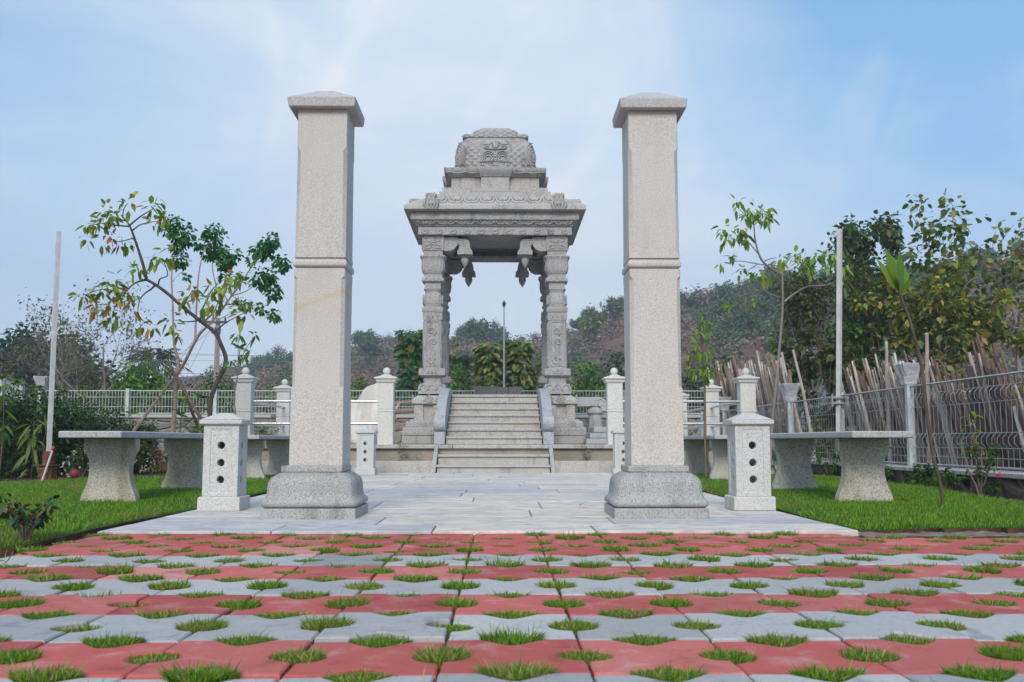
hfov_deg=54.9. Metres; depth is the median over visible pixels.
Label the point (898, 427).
leaning stick
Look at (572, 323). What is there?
hill tree
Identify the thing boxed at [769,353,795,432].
leaning stick
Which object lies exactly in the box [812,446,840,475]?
bed plant
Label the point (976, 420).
leaning stick
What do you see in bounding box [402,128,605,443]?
temple pavilion
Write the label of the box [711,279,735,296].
hill tree
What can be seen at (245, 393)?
railing post
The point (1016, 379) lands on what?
leaning stick
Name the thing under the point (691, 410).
steel rail
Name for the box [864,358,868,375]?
leaning stick
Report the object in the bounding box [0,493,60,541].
rose plant
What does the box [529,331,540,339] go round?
hill tree
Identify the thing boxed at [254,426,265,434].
leafy plant
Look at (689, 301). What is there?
hill tree
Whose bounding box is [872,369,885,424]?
leaning stick
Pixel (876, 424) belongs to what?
leaning stick
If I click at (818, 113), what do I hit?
sky
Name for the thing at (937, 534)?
dirt verge
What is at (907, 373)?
wrapped fence lamp
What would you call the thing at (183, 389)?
prop stick
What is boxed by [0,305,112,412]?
tree
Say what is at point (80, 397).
tufted plant
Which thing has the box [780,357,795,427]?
leaning stick
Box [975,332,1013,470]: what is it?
leaning stick
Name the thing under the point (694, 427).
steel rail
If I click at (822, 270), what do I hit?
hill tree
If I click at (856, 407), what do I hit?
leaning stick
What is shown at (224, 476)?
lamp bollard
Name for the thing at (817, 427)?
climbing vine
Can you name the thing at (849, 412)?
leaning stick
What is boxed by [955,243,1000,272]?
hill tree
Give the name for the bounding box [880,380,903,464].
leaning stick
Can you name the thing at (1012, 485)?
boundary wall
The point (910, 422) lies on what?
wire fence
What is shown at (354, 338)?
hill tree
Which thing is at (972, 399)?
leaning stick
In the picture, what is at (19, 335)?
tree
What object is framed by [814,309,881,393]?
tree
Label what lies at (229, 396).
wild bush
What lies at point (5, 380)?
wire fence
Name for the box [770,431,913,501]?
stone bench
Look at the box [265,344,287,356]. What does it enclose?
hill tree
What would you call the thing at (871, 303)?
wild bush
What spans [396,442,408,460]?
weed
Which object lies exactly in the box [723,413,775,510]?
lamp bollard
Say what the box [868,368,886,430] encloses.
leaning stick
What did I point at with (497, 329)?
hill tree
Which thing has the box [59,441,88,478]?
flower bush
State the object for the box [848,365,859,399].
leaning stick
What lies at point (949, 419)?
leaning stick
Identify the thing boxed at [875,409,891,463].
climbing vine
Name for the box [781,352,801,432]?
leaning stick
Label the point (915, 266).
tree
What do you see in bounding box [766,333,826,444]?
wild bush
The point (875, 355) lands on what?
leaning stick
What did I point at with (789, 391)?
wrapped fence lamp
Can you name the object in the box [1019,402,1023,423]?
leaning stick
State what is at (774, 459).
bed plant
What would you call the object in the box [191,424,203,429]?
leafy plant
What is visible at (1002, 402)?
leaning stick
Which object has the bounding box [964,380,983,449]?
leaning stick
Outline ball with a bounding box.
[69,470,78,478]
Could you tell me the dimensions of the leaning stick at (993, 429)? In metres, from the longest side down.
1.364 x 0.073 x 0.071 m
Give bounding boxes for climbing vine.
[811,411,823,448]
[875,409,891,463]
[958,410,982,469]
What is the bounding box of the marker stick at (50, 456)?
[41,446,54,479]
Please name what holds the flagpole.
on the ground
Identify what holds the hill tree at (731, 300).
on the hill
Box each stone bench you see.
[58,431,203,501]
[247,435,289,478]
[684,435,727,478]
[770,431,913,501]
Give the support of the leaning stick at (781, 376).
on the ground
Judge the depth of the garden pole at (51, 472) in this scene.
11.33 m
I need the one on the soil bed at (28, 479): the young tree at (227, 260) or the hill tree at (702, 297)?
the young tree at (227, 260)
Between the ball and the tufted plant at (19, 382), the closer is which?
the ball
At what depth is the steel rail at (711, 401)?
14.73 m
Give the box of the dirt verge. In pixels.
[858,531,1023,537]
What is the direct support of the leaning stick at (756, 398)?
on the ground
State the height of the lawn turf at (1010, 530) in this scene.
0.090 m
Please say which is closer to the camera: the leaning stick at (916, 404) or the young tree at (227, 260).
the leaning stick at (916, 404)
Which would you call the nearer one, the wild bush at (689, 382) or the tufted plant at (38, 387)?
the tufted plant at (38, 387)
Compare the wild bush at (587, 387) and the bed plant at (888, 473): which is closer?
the bed plant at (888, 473)
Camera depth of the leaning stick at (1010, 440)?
9.20 m
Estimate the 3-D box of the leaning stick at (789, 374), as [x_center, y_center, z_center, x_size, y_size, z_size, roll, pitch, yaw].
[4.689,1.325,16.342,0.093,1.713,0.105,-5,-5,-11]
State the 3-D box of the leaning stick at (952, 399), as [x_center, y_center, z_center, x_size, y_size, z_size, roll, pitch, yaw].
[4.566,0.880,9.988,0.062,1.326,0.056,-18,-15,31]
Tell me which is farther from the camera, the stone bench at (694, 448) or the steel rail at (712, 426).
the steel rail at (712, 426)
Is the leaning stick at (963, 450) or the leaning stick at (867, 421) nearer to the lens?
the leaning stick at (963, 450)
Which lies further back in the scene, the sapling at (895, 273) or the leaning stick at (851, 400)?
the leaning stick at (851, 400)
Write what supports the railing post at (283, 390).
on the stone terrace
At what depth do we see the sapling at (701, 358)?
11.60 m
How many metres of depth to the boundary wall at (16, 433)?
19.91 m
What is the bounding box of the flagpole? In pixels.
[502,301,505,386]
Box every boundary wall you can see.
[0,410,40,461]
[42,414,998,460]
[772,458,1023,499]
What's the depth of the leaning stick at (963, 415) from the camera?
9.87 m
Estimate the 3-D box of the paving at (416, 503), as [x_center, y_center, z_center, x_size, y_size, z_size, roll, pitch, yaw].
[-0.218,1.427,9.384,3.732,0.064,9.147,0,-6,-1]
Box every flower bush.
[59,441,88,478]
[133,444,157,474]
[134,442,167,473]
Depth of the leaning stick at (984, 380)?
9.49 m
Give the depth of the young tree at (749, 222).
13.45 m
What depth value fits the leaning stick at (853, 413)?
13.12 m
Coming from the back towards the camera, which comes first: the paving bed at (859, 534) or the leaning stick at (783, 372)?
the leaning stick at (783, 372)
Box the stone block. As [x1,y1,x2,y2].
[475,386,520,393]
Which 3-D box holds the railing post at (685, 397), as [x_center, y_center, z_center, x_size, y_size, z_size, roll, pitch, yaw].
[3.457,1.528,20.196,0.338,1.144,0.338,0,-6,-1]
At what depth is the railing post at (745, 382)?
14.65 m
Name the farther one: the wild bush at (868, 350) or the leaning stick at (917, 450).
the wild bush at (868, 350)
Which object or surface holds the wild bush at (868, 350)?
on the ground
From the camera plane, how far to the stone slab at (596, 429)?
16.91 m
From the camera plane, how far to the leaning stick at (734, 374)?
19.33 m
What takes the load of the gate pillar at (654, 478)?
on the paving at (416, 503)
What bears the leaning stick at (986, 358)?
on the ground
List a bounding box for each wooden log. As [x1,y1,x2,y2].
[270,400,411,418]
[394,408,413,413]
[395,422,405,425]
[395,425,404,431]
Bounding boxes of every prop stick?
[132,378,173,430]
[166,361,203,426]
[182,383,201,432]
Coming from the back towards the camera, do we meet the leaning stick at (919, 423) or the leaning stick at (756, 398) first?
the leaning stick at (756, 398)
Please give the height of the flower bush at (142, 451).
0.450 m
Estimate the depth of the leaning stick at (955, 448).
10.30 m
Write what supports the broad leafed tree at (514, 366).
on the ground
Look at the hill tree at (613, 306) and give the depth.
124.79 m
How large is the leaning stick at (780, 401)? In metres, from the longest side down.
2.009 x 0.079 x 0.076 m
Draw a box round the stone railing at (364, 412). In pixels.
[350,383,377,443]
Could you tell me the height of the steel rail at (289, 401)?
0.072 m
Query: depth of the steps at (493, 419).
16.09 m
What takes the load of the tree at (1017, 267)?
on the ground
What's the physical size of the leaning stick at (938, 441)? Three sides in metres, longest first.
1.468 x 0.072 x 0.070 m
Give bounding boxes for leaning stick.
[709,361,721,421]
[715,368,727,418]
[720,381,730,417]
[721,375,733,416]
[724,363,736,413]
[724,366,734,412]
[728,368,736,399]
[732,357,736,393]
[745,361,760,414]
[750,360,761,415]
[752,373,773,454]
[754,358,774,452]
[754,364,764,416]
[756,350,769,416]
[760,362,775,432]
[762,383,769,417]
[763,364,778,432]
[764,354,787,431]
[764,371,782,432]
[767,367,782,420]
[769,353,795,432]
[777,387,780,432]
[779,368,786,414]
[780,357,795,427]
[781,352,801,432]
[784,373,799,432]
[788,369,791,382]
[792,350,816,459]
[844,372,858,430]
[844,392,855,430]
[846,371,862,430]
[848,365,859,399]
[849,376,867,430]
[849,396,857,430]
[853,366,870,430]
[856,370,870,424]
[858,371,875,430]
[861,358,873,399]
[861,372,875,429]
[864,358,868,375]
[866,382,886,463]
[866,383,874,415]
[867,386,879,426]
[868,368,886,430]
[868,371,887,458]
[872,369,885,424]
[873,389,895,463]
[874,354,880,379]
[874,367,897,461]
[879,383,885,420]
[880,372,906,458]
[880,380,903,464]
[880,386,900,464]
[883,360,907,464]
[883,382,906,464]
[885,342,892,463]
[889,362,905,428]
[889,366,901,419]
[889,367,896,390]
[891,356,925,462]
[892,391,906,449]
[893,353,904,405]
[894,379,917,462]
[903,385,926,462]
[904,350,922,421]
[914,357,936,453]
[914,395,927,448]
[914,403,927,449]
[915,382,932,462]
[916,442,921,462]
[920,377,940,466]
[921,355,946,466]
[925,333,932,465]
[930,365,963,460]
[930,366,955,467]
[930,387,945,439]
[930,399,950,461]
[931,380,947,463]
[933,359,964,467]
[933,366,949,411]
[934,381,958,467]
[936,376,963,467]
[941,362,971,468]
[942,365,975,468]
[943,377,966,467]
[943,394,959,467]
[944,385,970,468]
[950,370,975,465]
[951,383,970,462]
[955,371,985,463]
[958,378,984,468]
[958,400,979,465]
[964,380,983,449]
[964,385,993,469]
[965,360,978,399]
[966,369,995,464]
[968,352,989,426]
[969,366,999,469]
[970,394,994,465]
[971,340,1008,465]
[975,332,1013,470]
[975,338,1010,470]
[975,355,1006,470]
[977,353,1007,470]
[985,357,996,393]
[985,360,1015,470]
[990,361,1022,471]
[990,369,1018,470]
[991,343,1020,470]
[993,413,1009,470]
[994,367,1023,471]
[994,371,1023,458]
[996,362,1023,452]
[999,349,1021,416]
[1000,364,1013,402]
[1008,375,1023,431]
[1012,406,1023,450]
[1013,374,1023,402]
[1014,385,1022,410]
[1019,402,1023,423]
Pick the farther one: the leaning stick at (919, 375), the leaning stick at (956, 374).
the leaning stick at (919, 375)
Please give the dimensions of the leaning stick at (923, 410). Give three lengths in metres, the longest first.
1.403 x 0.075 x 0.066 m
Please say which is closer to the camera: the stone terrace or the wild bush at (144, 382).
the stone terrace
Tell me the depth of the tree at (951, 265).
18.67 m
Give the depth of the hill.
109.99 m
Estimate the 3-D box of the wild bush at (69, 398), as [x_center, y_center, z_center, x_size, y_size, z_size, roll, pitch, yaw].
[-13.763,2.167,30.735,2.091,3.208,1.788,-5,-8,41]
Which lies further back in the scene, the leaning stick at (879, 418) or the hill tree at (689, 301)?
the hill tree at (689, 301)
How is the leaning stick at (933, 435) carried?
on the ground
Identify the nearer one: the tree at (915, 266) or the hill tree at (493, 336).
the tree at (915, 266)
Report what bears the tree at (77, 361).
on the ground
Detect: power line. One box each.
[90,352,1012,356]
[108,351,892,365]
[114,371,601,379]
[117,359,974,362]
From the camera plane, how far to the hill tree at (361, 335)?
154.59 m
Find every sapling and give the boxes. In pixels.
[222,331,259,413]
[682,315,726,476]
[873,248,944,506]
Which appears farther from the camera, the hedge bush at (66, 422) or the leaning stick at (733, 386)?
the leaning stick at (733, 386)
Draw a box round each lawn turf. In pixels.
[0,477,269,556]
[697,475,1023,533]
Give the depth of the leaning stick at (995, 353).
9.39 m
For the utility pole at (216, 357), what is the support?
on the ground
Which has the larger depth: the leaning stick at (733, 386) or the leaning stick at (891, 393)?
the leaning stick at (733, 386)
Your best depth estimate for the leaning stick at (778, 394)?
16.06 m
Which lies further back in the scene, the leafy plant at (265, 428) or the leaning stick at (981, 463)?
the leafy plant at (265, 428)
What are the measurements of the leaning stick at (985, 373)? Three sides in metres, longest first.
1.549 x 0.071 x 0.062 m
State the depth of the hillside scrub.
105.88 m
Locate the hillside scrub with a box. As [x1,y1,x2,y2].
[200,253,1023,414]
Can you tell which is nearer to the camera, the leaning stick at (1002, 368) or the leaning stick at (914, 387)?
the leaning stick at (1002, 368)
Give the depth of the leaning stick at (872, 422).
12.46 m
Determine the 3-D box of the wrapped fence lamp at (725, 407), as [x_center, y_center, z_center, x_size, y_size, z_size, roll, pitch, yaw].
[4.159,1.225,19.331,0.283,0.260,0.286,0,-6,-1]
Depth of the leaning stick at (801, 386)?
15.49 m
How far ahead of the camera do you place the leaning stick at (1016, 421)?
8.87 m
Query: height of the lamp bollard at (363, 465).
0.622 m
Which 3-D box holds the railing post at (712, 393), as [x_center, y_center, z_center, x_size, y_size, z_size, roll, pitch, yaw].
[3.514,1.240,17.361,0.338,1.144,0.338,0,-6,-1]
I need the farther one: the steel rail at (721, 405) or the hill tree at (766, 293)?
the hill tree at (766, 293)
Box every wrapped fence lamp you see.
[33,376,48,389]
[719,397,731,409]
[778,383,800,400]
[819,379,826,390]
[893,362,919,384]
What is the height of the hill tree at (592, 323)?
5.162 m
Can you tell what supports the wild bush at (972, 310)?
on the ground
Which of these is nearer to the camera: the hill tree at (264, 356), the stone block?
the stone block
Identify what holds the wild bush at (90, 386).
on the ground
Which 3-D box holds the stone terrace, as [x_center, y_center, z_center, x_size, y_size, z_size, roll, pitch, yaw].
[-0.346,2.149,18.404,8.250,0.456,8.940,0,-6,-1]
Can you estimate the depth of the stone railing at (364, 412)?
17.78 m
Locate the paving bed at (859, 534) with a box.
[431,477,860,535]
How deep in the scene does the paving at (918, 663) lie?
2.66 m
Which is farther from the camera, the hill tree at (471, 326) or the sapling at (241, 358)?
the hill tree at (471, 326)
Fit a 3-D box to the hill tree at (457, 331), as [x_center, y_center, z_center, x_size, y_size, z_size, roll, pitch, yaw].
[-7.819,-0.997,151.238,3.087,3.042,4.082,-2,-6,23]
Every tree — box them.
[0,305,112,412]
[0,322,122,409]
[0,330,114,412]
[0,332,21,398]
[7,275,169,411]
[67,191,254,416]
[157,214,292,431]
[250,354,262,364]
[256,352,273,362]
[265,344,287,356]
[351,329,360,345]
[353,334,388,360]
[355,328,379,344]
[377,331,392,342]
[385,334,397,342]
[393,329,424,408]
[452,324,462,338]
[459,317,492,342]
[463,318,498,341]
[469,341,511,389]
[489,318,509,340]
[501,339,538,393]
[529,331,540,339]
[567,316,581,329]
[567,344,589,356]
[575,306,586,325]
[577,302,605,341]
[599,295,623,318]
[614,295,623,308]
[680,289,689,307]
[680,290,715,309]
[684,283,718,308]
[702,291,744,316]
[709,287,724,302]
[710,194,854,469]
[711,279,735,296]
[719,306,764,333]
[730,276,748,296]
[736,286,766,310]
[744,277,761,289]
[747,295,785,320]
[754,273,794,299]
[758,261,792,281]
[760,237,883,449]
[763,331,799,352]
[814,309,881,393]
[815,268,835,280]
[821,210,914,351]
[892,194,945,382]
[919,188,996,376]
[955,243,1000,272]
[968,212,1023,396]
[993,266,1023,284]
[1006,237,1023,256]
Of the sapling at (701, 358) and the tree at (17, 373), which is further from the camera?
the tree at (17, 373)
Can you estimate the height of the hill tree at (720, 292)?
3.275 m
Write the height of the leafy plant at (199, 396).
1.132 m
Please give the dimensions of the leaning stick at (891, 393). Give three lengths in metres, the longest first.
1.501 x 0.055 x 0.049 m
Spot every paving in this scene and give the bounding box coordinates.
[0,533,1023,681]
[97,472,857,535]
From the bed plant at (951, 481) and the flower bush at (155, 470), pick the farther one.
the flower bush at (155, 470)
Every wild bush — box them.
[54,363,100,405]
[75,372,128,410]
[92,354,194,412]
[161,368,255,412]
[254,364,291,412]
[350,377,369,399]
[395,340,463,407]
[449,357,501,393]
[525,355,542,392]
[568,358,609,414]
[568,370,595,412]
[594,351,624,398]
[681,369,706,414]
[692,353,737,414]
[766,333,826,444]
[788,324,857,460]
[814,303,892,446]
[842,268,945,439]
[884,269,978,446]
[929,287,1012,455]
[982,287,1023,461]
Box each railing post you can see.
[231,367,258,434]
[273,379,291,435]
[374,367,398,444]
[602,368,624,443]
[682,389,689,435]
[700,379,722,434]
[732,368,759,414]
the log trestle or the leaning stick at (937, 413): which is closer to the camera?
the leaning stick at (937, 413)
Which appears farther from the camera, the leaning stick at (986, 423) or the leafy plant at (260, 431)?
the leafy plant at (260, 431)
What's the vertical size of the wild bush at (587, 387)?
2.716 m
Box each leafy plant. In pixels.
[11,420,45,479]
[123,411,140,427]
[170,396,192,431]
[176,411,190,432]
[189,393,208,432]
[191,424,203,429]
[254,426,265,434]
[261,427,280,434]
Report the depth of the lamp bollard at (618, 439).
13.04 m
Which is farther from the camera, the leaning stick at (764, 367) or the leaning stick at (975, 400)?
the leaning stick at (764, 367)
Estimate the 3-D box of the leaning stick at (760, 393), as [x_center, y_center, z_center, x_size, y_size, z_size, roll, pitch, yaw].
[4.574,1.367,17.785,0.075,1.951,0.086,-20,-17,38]
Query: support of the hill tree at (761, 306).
on the hill
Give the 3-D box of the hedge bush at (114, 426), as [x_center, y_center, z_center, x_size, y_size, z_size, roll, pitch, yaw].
[-6.086,1.471,14.437,1.490,1.238,1.120,0,-6,-1]
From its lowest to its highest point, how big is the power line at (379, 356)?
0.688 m
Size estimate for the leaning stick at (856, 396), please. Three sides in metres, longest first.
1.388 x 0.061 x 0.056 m
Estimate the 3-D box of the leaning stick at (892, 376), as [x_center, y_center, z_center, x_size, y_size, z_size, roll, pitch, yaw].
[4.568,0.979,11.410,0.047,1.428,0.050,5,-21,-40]
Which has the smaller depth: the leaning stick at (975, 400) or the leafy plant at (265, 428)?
the leaning stick at (975, 400)
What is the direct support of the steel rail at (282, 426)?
attached to the railing post at (245, 393)
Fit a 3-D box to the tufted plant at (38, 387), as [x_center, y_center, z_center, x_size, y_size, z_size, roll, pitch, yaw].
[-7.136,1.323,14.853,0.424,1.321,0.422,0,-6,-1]
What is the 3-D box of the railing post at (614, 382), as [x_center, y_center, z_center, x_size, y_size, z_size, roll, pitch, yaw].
[1.529,0.970,14.719,0.338,1.144,0.338,0,-6,-1]
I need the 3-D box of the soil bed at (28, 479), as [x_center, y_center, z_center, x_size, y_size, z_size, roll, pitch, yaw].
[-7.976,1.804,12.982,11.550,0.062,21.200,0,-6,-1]
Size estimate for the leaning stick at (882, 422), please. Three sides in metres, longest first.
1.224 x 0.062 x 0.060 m
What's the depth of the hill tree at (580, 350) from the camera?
110.64 m
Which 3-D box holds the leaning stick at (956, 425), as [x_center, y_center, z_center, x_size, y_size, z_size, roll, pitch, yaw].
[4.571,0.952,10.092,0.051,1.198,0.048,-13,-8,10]
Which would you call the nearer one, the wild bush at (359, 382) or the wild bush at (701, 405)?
the wild bush at (701, 405)
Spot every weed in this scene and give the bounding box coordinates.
[3,551,28,567]
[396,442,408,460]
[578,440,590,460]
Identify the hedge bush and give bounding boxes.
[0,385,88,475]
[0,386,70,478]
[21,393,110,477]
[56,400,150,471]
[119,417,164,472]
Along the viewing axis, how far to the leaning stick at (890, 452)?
11.75 m
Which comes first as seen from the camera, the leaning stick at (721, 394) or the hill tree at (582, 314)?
the leaning stick at (721, 394)
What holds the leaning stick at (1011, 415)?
on the ground
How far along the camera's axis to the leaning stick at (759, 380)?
17.53 m
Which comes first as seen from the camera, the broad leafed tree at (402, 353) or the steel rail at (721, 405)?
the steel rail at (721, 405)
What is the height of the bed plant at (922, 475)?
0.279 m
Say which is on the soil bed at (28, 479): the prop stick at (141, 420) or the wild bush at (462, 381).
the prop stick at (141, 420)
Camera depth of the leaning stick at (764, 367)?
16.64 m
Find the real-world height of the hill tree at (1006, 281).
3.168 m
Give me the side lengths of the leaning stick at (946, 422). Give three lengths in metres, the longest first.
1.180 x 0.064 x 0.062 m
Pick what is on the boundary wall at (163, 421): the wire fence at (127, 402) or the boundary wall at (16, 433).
the wire fence at (127, 402)
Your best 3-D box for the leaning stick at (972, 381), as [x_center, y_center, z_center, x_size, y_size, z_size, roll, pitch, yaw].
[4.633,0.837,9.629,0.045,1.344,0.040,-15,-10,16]
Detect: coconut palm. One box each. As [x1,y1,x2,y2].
[121,347,196,411]
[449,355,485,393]
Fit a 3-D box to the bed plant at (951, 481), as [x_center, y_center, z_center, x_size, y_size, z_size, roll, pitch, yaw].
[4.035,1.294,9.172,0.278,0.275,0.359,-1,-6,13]
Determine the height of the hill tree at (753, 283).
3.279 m
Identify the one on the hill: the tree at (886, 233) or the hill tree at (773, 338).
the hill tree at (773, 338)
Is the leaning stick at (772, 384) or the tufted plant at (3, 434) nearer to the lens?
the tufted plant at (3, 434)
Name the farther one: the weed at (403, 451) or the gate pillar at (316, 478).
the weed at (403, 451)
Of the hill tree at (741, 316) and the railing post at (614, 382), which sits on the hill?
the hill tree at (741, 316)
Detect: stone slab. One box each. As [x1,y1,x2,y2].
[584,439,605,443]
[586,433,605,437]
[588,427,605,432]
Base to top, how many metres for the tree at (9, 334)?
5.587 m
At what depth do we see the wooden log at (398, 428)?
19.33 m
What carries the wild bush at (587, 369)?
on the ground
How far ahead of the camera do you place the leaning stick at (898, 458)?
11.87 m
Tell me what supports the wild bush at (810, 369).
on the ground
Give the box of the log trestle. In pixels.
[395,402,402,435]
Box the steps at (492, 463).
[431,445,554,472]
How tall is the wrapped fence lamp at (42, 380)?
0.342 m
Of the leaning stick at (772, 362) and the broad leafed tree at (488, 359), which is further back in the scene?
the broad leafed tree at (488, 359)
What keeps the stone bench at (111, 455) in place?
on the lawn turf at (65, 536)
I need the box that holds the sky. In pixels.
[0,0,1023,379]
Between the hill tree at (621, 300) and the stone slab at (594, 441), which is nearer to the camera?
the stone slab at (594, 441)
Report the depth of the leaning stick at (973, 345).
9.79 m
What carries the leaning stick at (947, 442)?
on the ground
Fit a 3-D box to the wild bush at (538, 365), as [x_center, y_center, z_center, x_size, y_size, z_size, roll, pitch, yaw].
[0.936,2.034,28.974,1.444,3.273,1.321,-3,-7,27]
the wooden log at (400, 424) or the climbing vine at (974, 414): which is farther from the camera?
the wooden log at (400, 424)
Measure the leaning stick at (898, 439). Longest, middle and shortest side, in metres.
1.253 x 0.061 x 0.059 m
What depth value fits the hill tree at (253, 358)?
160.88 m
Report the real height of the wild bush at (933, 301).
3.786 m
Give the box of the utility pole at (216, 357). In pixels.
[204,317,227,412]
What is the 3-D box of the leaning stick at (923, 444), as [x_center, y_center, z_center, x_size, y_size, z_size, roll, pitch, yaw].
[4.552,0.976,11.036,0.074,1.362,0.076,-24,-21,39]
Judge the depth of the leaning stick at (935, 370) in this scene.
10.44 m
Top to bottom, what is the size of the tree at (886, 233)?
5.661 m
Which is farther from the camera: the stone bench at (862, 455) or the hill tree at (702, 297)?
the hill tree at (702, 297)
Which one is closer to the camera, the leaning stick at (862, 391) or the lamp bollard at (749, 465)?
the lamp bollard at (749, 465)
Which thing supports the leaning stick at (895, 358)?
on the ground
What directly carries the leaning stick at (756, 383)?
on the ground
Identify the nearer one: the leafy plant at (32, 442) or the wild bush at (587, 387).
the leafy plant at (32, 442)
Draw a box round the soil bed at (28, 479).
[0,461,167,541]
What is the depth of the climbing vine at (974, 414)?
9.16 m
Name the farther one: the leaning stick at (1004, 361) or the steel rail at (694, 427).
the steel rail at (694, 427)
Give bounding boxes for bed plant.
[772,453,776,471]
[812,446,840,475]
[884,465,894,482]
[903,463,933,486]
[929,466,961,489]
[957,442,1001,494]
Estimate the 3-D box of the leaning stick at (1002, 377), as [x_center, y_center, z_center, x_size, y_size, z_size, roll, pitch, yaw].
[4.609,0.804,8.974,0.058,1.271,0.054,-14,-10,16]
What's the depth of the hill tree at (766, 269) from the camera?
133.87 m
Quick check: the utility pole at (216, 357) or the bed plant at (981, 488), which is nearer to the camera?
the bed plant at (981, 488)
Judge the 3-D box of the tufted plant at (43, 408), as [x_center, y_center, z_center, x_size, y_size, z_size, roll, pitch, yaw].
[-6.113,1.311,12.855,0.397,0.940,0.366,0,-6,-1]
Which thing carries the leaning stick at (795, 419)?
on the ground
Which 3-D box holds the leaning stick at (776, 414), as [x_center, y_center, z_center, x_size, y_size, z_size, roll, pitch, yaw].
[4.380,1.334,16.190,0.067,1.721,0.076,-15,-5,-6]
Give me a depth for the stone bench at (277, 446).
11.98 m
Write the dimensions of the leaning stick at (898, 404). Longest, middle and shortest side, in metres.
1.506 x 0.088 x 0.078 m
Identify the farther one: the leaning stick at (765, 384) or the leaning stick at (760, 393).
the leaning stick at (760, 393)
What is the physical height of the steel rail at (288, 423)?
0.072 m
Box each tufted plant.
[0,374,17,468]
[6,379,31,476]
[29,385,46,434]
[30,406,60,457]
[55,388,71,470]
[71,385,91,417]
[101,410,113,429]
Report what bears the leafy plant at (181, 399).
on the soil bed at (28, 479)
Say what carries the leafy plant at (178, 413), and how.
on the soil bed at (28, 479)
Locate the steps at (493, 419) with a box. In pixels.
[433,388,554,443]
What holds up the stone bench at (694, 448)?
on the lawn turf at (1010, 530)
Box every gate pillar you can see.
[260,91,367,518]
[604,92,708,518]
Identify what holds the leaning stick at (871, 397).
on the ground
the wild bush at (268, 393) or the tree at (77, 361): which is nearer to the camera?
the tree at (77, 361)
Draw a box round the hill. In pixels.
[101,269,1023,414]
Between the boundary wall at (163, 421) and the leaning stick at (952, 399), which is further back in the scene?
the boundary wall at (163, 421)
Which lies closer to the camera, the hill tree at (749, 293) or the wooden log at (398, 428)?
the wooden log at (398, 428)
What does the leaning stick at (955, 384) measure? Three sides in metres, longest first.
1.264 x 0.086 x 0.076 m
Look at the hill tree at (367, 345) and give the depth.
129.37 m
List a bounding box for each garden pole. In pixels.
[35,231,61,479]
[829,229,848,461]
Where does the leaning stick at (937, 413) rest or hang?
on the ground
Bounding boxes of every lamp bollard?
[197,413,251,510]
[354,428,377,474]
[611,428,624,474]
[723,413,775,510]
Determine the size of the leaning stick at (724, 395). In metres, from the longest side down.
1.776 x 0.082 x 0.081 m
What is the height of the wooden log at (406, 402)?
0.428 m
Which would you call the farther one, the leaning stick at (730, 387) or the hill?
the hill
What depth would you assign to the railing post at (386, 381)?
14.56 m
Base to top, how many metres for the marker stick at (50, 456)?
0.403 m
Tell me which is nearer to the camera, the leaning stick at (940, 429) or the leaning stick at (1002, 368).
the leaning stick at (1002, 368)
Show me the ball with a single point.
(73, 474)
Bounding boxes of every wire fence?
[0,378,24,404]
[37,389,1011,413]
[700,370,1023,470]
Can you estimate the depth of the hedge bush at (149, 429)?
14.94 m
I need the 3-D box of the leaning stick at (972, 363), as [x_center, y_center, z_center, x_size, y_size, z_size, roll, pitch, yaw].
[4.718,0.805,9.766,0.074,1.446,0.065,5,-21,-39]
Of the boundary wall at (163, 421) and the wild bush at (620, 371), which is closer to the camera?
the boundary wall at (163, 421)
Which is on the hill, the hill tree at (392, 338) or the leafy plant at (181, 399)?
the hill tree at (392, 338)
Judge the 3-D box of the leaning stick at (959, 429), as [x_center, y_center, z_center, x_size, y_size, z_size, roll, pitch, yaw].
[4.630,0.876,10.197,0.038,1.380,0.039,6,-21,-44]
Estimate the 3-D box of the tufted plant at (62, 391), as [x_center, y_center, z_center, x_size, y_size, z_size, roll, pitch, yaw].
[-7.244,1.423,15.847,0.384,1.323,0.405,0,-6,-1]
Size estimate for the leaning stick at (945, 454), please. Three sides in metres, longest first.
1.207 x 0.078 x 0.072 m
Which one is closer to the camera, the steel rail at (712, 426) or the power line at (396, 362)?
the steel rail at (712, 426)
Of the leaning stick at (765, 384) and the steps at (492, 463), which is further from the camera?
the leaning stick at (765, 384)
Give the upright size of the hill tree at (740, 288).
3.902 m
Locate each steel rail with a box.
[252,399,377,403]
[252,421,376,425]
[254,403,284,408]
[254,425,284,427]
[623,399,738,403]
[623,422,722,424]
[683,408,703,412]
[683,426,703,428]
[710,403,736,408]
[710,425,728,427]
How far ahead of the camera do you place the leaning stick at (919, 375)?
10.87 m
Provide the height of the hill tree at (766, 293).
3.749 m
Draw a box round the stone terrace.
[261,444,776,472]
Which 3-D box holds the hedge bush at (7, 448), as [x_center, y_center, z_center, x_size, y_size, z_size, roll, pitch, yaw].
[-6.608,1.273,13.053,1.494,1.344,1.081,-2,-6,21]
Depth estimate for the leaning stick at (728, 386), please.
19.86 m

